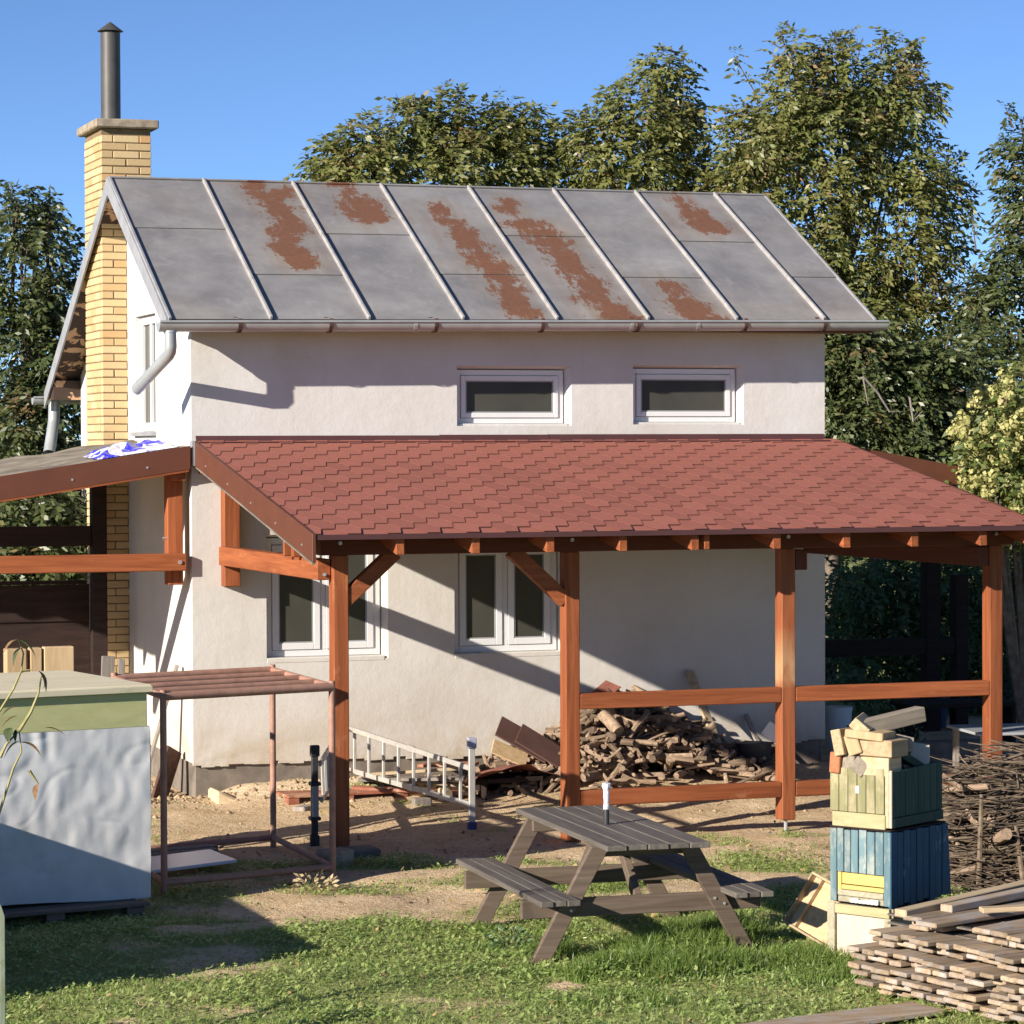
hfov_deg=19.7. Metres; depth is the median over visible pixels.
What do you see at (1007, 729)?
garden table
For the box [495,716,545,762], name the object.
brown sheet
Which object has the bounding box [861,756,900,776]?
timber block
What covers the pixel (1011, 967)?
old board
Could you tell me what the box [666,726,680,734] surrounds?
firewood log
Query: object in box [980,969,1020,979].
old board
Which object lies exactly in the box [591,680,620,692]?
red tile
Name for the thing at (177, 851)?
short plank
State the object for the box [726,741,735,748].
firewood log
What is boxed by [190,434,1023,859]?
porch
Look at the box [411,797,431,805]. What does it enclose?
wood block
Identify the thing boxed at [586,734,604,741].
firewood log
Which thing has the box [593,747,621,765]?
firewood log
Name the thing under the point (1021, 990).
old board
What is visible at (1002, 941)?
old board
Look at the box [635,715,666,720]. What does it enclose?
firewood log
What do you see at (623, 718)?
firewood log
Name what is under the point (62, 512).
leafy shrub
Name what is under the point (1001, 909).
wooden plank
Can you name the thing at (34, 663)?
timber offcut
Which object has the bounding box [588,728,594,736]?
firewood log
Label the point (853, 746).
timber block
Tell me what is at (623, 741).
firewood log
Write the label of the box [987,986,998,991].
old board
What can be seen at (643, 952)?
weed clump
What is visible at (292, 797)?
pallet
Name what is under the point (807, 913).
wooden tray
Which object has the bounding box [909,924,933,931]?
old board
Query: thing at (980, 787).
split log
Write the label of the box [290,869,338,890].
dry weed
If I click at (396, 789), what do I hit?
loose board
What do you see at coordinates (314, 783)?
railing
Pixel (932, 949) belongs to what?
old board
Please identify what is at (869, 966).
old board
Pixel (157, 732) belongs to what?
leaning plank
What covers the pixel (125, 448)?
plastic sack
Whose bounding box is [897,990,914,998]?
old board
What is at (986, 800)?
split log
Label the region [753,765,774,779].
firewood log
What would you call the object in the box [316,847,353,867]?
concrete block
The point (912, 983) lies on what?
old board
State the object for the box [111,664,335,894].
pipe frame
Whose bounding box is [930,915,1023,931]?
old board
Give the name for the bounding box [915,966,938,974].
old board
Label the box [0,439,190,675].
canopy
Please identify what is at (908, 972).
old board
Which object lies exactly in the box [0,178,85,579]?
broadleaf tree
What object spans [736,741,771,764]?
black bucket
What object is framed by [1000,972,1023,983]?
old board
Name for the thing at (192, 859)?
laminate sheet
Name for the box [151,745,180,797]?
rusty plate
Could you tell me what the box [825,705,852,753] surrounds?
bucket
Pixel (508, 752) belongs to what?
yellow board
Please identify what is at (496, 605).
window
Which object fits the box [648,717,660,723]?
firewood log
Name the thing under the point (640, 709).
firewood log
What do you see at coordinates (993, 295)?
walnut tree
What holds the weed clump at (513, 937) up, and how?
on the ground at (409, 834)
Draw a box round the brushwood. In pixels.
[823,735,1023,895]
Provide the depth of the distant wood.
46.86 m
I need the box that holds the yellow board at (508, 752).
[491,739,527,763]
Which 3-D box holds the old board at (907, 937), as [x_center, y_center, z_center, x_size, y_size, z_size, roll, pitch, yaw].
[3.107,2.490,17.765,1.900,0.033,0.135,0,-1,-34]
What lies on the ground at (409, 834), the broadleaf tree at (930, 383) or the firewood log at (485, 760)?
the broadleaf tree at (930, 383)
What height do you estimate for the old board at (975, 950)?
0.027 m
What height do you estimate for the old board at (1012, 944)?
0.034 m
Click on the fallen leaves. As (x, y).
(407, 901)
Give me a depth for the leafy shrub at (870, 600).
33.93 m
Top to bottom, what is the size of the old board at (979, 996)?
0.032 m
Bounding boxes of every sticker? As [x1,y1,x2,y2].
[887,913,971,930]
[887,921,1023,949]
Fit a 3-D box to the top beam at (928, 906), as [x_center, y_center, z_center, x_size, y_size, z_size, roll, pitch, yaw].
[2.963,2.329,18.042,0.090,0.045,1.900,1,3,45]
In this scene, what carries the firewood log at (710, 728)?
on the firewood heap
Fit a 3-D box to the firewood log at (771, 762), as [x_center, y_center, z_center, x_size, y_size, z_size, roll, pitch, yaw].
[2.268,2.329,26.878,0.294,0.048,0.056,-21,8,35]
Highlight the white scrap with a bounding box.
[761,721,774,742]
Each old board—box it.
[846,942,880,951]
[848,960,876,968]
[851,951,868,960]
[851,969,875,976]
[855,977,885,986]
[861,962,889,970]
[862,946,891,955]
[868,926,912,935]
[868,955,896,963]
[871,966,911,975]
[871,974,895,981]
[872,936,883,941]
[874,947,918,956]
[878,988,899,995]
[879,939,902,947]
[879,983,897,990]
[883,930,925,940]
[885,976,911,984]
[889,959,910,966]
[890,967,916,977]
[892,985,920,991]
[893,950,928,959]
[897,940,920,948]
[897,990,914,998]
[901,930,968,940]
[902,980,927,988]
[903,898,1023,921]
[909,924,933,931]
[909,931,980,946]
[909,953,948,963]
[911,962,921,966]
[911,973,933,981]
[911,990,936,998]
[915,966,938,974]
[916,903,1023,928]
[918,983,949,991]
[919,946,937,953]
[922,957,956,966]
[926,994,946,1003]
[926,1000,945,1005]
[927,976,946,984]
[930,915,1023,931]
[931,959,978,969]
[932,969,951,977]
[936,939,976,949]
[936,978,965,987]
[937,948,958,955]
[937,988,957,995]
[943,996,967,1004]
[947,1003,957,1009]
[948,989,986,999]
[949,951,967,959]
[949,971,969,979]
[950,961,993,972]
[953,940,993,951]
[954,984,986,991]
[957,1006,979,1012]
[958,1001,991,1009]
[963,965,999,977]
[963,991,992,1001]
[964,977,996,987]
[966,953,982,960]
[967,945,1007,954]
[973,919,1023,934]
[975,1010,987,1017]
[977,934,1000,942]
[980,948,1023,958]
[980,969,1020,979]
[980,1005,1001,1014]
[982,957,1002,964]
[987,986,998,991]
[988,998,1015,1005]
[988,1013,1014,1021]
[990,991,1014,1001]
[991,926,1023,937]
[993,938,1008,945]
[993,979,1010,984]
[995,952,1023,964]
[996,983,1023,993]
[997,963,1023,971]
[997,1007,1023,1014]
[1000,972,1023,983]
[1000,1001,1022,1010]
[1004,941,1017,947]
[1006,933,1023,942]
[1008,993,1023,1000]
[1009,1012,1023,1021]
[1013,976,1023,984]
[1017,942,1023,948]
[1019,987,1023,993]
[1019,999,1023,1005]
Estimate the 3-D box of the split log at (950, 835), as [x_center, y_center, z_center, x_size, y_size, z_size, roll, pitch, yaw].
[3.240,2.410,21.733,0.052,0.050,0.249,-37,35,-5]
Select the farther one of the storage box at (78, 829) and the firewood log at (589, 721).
the firewood log at (589, 721)
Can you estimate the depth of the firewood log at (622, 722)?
26.64 m
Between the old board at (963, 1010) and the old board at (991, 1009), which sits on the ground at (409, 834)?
the old board at (963, 1010)
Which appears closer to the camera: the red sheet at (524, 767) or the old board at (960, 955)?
the old board at (960, 955)
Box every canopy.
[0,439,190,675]
[825,447,1015,731]
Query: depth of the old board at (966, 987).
16.74 m
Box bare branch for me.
[862,376,922,421]
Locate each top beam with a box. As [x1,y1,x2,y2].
[895,880,1023,916]
[940,887,1023,912]
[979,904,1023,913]
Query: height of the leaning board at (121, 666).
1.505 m
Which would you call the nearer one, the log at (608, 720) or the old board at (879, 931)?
the old board at (879, 931)
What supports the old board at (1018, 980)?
on the old board at (1012, 988)
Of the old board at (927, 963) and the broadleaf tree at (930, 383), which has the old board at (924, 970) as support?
the old board at (927, 963)
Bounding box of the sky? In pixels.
[0,0,1023,439]
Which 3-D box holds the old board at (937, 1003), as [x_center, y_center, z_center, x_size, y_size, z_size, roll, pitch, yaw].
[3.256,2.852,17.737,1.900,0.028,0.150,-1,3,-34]
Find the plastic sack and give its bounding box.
[83,439,177,459]
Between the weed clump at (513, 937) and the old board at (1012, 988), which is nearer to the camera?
the old board at (1012, 988)
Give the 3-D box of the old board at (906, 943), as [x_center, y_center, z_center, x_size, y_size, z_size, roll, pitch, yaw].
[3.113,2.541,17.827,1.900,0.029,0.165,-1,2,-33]
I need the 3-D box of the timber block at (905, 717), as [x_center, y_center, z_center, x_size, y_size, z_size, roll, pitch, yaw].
[2.383,1.325,18.592,0.500,0.095,0.100,-11,6,-26]
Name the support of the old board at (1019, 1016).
on the old board
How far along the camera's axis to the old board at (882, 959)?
17.41 m
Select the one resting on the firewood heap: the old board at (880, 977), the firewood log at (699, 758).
the firewood log at (699, 758)
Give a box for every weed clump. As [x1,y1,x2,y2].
[485,921,533,948]
[538,936,574,945]
[628,944,663,962]
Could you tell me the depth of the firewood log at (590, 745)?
26.41 m
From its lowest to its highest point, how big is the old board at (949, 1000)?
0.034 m
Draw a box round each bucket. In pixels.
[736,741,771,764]
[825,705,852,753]
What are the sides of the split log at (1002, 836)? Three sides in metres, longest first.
0.462 x 0.100 x 0.095 m
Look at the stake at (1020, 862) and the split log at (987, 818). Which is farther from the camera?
the split log at (987, 818)
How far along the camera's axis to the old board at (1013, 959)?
16.54 m
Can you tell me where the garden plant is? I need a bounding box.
[895,725,925,739]
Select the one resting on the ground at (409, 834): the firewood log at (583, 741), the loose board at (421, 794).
the loose board at (421, 794)
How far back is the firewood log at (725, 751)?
26.77 m
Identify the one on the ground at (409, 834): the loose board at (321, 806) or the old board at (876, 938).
the loose board at (321, 806)
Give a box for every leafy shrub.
[0,451,87,585]
[825,555,974,714]
[899,544,1023,713]
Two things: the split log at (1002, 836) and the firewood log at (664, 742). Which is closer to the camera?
the split log at (1002, 836)
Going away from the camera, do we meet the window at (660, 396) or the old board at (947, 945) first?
the old board at (947, 945)
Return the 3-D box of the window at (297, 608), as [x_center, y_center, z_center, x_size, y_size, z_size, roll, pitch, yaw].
[-1.689,0.786,26.416,1.097,1.116,0.149,-1,1,-19]
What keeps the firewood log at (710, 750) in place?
on the firewood heap
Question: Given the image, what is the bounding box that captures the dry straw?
[7,762,830,1023]
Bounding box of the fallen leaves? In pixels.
[5,784,950,1023]
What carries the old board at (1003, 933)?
on the old board at (1012, 944)
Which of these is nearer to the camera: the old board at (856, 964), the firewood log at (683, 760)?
the old board at (856, 964)
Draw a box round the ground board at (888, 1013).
[742,1002,943,1023]
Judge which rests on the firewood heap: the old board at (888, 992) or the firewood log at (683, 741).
the firewood log at (683, 741)
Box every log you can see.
[479,763,487,769]
[482,755,489,766]
[492,762,511,767]
[501,784,534,788]
[535,765,555,774]
[541,733,558,738]
[547,728,559,732]
[550,767,559,772]
[557,728,606,731]
[580,709,596,718]
[580,722,583,732]
[580,724,597,737]
[580,737,586,745]
[580,755,590,772]
[580,770,600,781]
[583,718,592,728]
[584,709,601,717]
[584,741,602,749]
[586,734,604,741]
[587,770,598,775]
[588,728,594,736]
[589,714,631,728]
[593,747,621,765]
[594,718,600,726]
[598,710,623,735]
[598,738,635,745]
[604,732,615,741]
[607,708,615,714]
[607,743,623,760]
[614,714,635,724]
[615,716,629,728]
[620,708,635,719]
[620,714,639,717]
[625,720,653,731]
[627,714,647,738]
[631,685,644,690]
[634,707,646,713]
[634,720,666,735]
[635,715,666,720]
[636,709,656,715]
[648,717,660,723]
[649,749,662,762]
[650,714,676,721]
[653,707,670,714]
[660,733,680,744]
[661,722,689,728]
[662,753,693,764]
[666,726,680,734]
[673,716,687,722]
[675,717,687,734]
[676,756,706,763]
[679,736,687,745]
[685,727,700,731]
[685,735,711,742]
[685,762,714,769]
[686,720,700,724]
[691,717,707,726]
[696,745,708,762]
[699,722,716,735]
[699,724,711,753]
[706,753,732,756]
[710,749,734,766]
[712,748,722,753]
[715,745,728,754]
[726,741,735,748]
[727,757,746,766]
[736,772,764,782]
[739,764,747,769]
[745,757,755,765]
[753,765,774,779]
[755,760,773,769]
[758,756,765,762]
[942,773,962,790]
[942,783,992,792]
[948,832,959,847]
[949,858,971,863]
[950,865,976,875]
[959,812,998,822]
[965,808,977,824]
[970,798,995,807]
[974,815,995,824]
[983,828,1011,848]
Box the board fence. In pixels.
[0,580,89,673]
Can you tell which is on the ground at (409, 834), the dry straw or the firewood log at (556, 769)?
the dry straw
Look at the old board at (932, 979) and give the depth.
17.02 m
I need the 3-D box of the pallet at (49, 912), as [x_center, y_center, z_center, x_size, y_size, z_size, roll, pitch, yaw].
[-3.615,2.744,20.224,1.860,0.148,1.340,-1,1,-30]
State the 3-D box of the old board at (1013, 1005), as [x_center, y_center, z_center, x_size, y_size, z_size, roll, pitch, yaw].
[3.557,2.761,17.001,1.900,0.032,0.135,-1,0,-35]
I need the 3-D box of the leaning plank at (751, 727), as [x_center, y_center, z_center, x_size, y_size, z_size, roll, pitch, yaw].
[2.257,2.050,27.578,0.050,0.293,0.230,-1,1,-31]
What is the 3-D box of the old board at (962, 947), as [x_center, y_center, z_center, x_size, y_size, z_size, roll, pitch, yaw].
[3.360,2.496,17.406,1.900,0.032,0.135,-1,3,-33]
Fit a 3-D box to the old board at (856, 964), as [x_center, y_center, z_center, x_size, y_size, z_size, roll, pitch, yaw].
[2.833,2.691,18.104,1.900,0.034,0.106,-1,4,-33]
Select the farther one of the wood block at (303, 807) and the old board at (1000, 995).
the wood block at (303, 807)
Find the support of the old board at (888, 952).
on the old board at (882, 959)
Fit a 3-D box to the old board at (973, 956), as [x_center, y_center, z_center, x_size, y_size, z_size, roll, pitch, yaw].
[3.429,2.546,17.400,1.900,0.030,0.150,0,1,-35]
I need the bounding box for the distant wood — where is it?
[0,405,1023,635]
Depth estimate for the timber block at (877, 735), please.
18.39 m
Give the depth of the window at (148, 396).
27.94 m
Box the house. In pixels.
[31,22,888,796]
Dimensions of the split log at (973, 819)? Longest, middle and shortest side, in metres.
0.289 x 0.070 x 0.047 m
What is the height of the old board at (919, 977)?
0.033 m
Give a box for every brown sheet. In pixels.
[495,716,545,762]
[515,724,559,766]
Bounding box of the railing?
[308,726,476,846]
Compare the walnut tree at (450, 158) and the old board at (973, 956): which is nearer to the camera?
the old board at (973, 956)
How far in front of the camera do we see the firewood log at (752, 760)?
26.74 m
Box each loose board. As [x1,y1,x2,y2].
[319,804,328,808]
[352,785,458,794]
[358,776,465,781]
[372,767,464,775]
[388,775,467,787]
[408,791,479,796]
[417,762,478,767]
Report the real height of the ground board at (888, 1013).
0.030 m
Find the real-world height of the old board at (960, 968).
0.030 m
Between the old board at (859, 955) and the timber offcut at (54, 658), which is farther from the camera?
the timber offcut at (54, 658)
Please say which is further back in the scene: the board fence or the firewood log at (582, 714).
the board fence
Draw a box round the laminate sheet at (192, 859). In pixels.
[151,849,236,872]
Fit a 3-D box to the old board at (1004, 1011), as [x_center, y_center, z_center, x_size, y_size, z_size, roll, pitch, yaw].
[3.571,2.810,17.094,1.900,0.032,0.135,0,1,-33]
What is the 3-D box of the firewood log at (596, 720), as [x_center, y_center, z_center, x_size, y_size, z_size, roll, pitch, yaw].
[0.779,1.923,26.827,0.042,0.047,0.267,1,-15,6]
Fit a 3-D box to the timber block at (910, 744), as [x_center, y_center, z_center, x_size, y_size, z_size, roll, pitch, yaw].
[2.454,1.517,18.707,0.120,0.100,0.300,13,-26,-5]
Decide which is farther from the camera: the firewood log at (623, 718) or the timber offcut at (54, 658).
the firewood log at (623, 718)
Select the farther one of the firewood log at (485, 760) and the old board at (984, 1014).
the firewood log at (485, 760)
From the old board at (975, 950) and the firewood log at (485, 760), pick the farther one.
the firewood log at (485, 760)
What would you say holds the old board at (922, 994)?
on the old board
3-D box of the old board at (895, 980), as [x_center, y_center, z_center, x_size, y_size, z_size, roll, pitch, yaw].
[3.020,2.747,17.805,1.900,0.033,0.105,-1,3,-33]
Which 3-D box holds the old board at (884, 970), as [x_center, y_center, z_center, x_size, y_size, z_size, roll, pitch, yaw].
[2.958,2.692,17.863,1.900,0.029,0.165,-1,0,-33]
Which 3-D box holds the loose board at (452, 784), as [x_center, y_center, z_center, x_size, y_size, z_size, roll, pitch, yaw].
[-0.697,2.402,26.134,0.900,0.028,0.130,4,2,16]
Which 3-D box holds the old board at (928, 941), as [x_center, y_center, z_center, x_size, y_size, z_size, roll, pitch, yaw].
[3.142,2.494,17.596,1.900,0.030,0.165,0,1,-34]
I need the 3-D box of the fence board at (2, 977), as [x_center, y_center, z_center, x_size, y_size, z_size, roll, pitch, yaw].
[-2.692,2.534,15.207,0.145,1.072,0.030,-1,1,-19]
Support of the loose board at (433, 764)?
on the loose board at (418, 771)
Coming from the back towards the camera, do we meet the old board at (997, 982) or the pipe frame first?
the pipe frame
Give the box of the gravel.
[151,762,831,895]
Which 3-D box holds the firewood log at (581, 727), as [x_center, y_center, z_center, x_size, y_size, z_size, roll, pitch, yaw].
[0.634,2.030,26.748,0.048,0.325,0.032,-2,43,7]
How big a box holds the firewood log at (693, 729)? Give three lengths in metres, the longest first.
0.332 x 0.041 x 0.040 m
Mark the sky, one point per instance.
(235, 89)
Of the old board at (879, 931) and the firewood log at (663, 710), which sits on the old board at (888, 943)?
the old board at (879, 931)
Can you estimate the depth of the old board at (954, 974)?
16.85 m
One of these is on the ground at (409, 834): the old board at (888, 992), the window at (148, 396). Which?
the old board at (888, 992)
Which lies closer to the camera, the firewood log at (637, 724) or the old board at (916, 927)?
the old board at (916, 927)
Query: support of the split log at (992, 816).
in the brushwood
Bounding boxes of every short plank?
[151,843,217,851]
[151,847,218,855]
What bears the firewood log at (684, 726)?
on the firewood heap
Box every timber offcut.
[3,648,26,672]
[28,647,41,671]
[42,646,73,670]
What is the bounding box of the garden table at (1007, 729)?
[947,723,1023,771]
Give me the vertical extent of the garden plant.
0.451 m
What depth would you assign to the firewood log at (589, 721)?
26.65 m
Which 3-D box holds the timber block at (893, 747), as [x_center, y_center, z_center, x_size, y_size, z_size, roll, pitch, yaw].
[2.330,1.473,18.433,0.240,0.105,0.190,1,2,41]
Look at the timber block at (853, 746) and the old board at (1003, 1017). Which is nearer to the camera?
the old board at (1003, 1017)
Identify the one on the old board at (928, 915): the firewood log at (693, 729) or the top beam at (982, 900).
the top beam at (982, 900)
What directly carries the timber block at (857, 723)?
on the timber block at (877, 735)
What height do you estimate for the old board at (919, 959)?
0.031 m
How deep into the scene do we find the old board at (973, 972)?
16.70 m
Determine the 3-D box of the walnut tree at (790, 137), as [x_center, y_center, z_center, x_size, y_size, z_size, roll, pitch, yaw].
[4.372,-1.984,38.372,4.216,8.854,2.607,-1,1,-19]
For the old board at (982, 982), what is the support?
on the old board at (966, 987)
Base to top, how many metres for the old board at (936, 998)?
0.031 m
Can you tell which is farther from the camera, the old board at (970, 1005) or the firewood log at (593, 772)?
the firewood log at (593, 772)
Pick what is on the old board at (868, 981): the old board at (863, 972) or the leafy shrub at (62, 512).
the old board at (863, 972)
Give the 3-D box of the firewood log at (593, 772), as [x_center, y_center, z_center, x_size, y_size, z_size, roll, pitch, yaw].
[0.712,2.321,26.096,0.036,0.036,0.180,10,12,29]
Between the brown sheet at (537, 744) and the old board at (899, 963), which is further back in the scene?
the brown sheet at (537, 744)
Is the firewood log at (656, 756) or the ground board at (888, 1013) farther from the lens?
the firewood log at (656, 756)
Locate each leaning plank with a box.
[150,664,178,761]
[685,670,723,758]
[744,714,759,740]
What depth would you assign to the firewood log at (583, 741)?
26.46 m
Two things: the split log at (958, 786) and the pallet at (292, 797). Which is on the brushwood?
the split log at (958, 786)
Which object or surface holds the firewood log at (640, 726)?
on the firewood heap
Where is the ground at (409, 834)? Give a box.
[5,560,1020,1023]
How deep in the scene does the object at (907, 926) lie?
17.27 m
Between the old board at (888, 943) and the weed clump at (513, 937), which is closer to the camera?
the old board at (888, 943)
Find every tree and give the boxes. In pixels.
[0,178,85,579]
[282,79,606,188]
[542,42,745,192]
[693,20,986,683]
[825,316,1023,702]
[938,100,1023,393]
[939,358,1023,747]
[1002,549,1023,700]
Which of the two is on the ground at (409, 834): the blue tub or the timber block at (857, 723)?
the blue tub
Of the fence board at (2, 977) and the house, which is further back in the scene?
the house
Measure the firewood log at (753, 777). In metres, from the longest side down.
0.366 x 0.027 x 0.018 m
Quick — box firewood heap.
[475,688,798,795]
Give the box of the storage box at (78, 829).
[0,670,152,905]
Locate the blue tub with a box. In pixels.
[906,697,948,728]
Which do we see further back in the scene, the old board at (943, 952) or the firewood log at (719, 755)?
the firewood log at (719, 755)
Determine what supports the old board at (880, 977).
on the old board at (886, 986)
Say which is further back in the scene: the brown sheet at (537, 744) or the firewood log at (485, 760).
the firewood log at (485, 760)
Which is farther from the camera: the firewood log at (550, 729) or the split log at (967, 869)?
the firewood log at (550, 729)
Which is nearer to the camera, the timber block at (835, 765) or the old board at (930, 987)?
the old board at (930, 987)
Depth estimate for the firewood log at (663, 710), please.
27.03 m
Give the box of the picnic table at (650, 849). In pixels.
[456,805,773,964]
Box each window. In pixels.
[130,315,156,435]
[266,538,384,662]
[454,552,559,658]
[457,370,567,425]
[633,369,739,423]
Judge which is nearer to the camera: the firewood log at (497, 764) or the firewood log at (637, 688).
the firewood log at (497, 764)
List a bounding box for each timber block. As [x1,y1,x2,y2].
[829,751,843,773]
[830,727,850,755]
[842,754,859,767]
[844,736,862,755]
[845,728,894,741]
[849,712,872,730]
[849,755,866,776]
[860,738,907,757]
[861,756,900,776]
[864,706,925,729]
[895,734,913,763]
[901,753,923,766]
[904,742,929,767]
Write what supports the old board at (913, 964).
on the old board at (908, 972)
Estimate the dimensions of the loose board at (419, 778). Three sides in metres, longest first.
0.950 x 0.140 x 0.028 m
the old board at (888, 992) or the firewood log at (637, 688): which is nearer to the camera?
the old board at (888, 992)
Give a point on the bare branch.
(864, 378)
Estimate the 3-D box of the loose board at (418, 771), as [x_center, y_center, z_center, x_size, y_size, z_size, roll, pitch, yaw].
[-0.834,2.311,26.223,0.900,0.028,0.140,-5,-3,13]
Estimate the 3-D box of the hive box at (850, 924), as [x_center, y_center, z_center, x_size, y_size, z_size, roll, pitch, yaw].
[2.385,2.668,18.674,0.482,0.420,0.654,1,2,41]
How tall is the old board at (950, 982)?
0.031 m
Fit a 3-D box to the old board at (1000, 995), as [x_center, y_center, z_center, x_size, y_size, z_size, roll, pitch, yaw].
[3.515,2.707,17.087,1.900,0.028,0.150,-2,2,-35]
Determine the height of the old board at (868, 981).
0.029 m
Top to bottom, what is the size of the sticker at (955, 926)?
0.012 m
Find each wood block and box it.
[292,804,310,810]
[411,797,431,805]
[438,787,452,800]
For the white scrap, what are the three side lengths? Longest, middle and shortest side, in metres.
0.200 x 0.140 x 0.012 m
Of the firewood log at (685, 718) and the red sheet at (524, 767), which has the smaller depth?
the red sheet at (524, 767)
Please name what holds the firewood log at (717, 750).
on the firewood heap
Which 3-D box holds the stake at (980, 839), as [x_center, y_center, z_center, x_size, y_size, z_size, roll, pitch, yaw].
[3.396,2.429,21.357,0.042,0.746,0.163,0,1,20]
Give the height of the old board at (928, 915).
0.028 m
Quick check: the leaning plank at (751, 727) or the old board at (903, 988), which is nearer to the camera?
the old board at (903, 988)
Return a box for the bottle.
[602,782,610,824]
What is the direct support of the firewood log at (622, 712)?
on the firewood heap
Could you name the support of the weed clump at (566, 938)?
on the ground at (409, 834)
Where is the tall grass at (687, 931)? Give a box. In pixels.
[392,897,870,1014]
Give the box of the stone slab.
[208,787,235,803]
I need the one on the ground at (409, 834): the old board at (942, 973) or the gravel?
the gravel
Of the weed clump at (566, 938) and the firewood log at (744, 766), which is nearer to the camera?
the weed clump at (566, 938)
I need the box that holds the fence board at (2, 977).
[0,903,5,1023]
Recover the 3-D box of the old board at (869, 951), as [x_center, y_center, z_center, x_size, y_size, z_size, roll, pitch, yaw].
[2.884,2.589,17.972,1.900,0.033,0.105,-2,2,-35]
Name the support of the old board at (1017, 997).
on the old board at (1013, 1005)
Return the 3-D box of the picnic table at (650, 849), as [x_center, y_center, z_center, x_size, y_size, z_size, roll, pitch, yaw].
[0.637,2.440,19.368,1.600,0.770,2.040,-1,1,-16]
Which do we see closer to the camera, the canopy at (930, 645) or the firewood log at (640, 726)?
the firewood log at (640, 726)
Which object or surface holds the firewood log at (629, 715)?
on the firewood heap
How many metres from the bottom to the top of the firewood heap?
0.892 m
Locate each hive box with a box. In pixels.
[827,898,940,958]
[829,820,950,908]
[830,761,942,829]
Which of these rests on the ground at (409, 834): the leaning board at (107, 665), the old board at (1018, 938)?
the leaning board at (107, 665)
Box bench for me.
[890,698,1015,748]
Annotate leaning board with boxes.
[101,656,114,676]
[118,659,124,673]
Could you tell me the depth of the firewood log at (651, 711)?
27.06 m
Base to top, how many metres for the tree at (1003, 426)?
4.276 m
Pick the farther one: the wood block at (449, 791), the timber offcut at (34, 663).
the wood block at (449, 791)
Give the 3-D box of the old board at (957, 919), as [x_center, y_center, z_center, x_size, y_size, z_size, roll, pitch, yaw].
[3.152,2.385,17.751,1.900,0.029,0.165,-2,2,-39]
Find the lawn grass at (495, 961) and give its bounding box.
[5,783,1022,1023]
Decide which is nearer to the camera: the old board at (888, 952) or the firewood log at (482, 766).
the old board at (888, 952)
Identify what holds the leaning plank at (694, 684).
on the firewood heap
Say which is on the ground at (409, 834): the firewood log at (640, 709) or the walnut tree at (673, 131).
the walnut tree at (673, 131)
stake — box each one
[976,794,982,887]
[1014,826,1023,879]
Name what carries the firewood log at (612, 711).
on the firewood heap
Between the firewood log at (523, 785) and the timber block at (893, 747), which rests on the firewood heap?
the firewood log at (523, 785)
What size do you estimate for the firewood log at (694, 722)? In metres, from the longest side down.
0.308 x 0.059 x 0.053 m
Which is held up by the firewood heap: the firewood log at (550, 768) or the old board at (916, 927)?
the firewood log at (550, 768)
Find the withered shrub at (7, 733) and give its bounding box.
[0,640,65,813]
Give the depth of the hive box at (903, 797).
18.45 m
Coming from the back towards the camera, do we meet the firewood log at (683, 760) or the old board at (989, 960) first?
the firewood log at (683, 760)
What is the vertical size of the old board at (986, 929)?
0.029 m
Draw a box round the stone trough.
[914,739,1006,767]
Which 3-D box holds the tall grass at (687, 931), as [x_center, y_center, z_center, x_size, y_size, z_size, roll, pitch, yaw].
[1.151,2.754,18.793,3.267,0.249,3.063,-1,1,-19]
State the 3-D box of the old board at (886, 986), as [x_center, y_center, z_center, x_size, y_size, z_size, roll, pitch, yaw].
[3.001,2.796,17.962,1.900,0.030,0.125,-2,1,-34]
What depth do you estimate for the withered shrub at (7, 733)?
15.95 m
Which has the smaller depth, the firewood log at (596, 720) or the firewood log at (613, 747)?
the firewood log at (613, 747)
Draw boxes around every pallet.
[2,898,149,924]
[276,788,407,804]
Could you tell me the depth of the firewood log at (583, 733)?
26.65 m
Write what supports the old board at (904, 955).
on the old board at (899, 963)
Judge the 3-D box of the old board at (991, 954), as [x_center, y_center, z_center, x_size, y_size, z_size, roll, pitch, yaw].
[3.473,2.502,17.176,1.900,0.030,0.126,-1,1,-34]
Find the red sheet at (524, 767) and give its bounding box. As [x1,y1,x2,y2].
[464,764,558,784]
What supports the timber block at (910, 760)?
in the hive box at (903, 797)
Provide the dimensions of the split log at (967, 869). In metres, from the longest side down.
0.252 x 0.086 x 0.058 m
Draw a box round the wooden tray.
[782,871,837,946]
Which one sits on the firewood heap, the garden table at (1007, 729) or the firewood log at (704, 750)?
the firewood log at (704, 750)
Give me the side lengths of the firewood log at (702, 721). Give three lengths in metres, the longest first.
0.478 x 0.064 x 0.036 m
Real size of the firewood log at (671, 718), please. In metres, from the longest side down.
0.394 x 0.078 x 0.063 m
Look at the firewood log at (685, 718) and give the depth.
27.11 m
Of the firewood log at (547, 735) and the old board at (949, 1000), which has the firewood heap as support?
the firewood log at (547, 735)
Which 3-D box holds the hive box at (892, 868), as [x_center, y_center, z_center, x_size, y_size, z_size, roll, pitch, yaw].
[2.400,2.218,18.685,0.464,0.488,0.707,1,2,41]

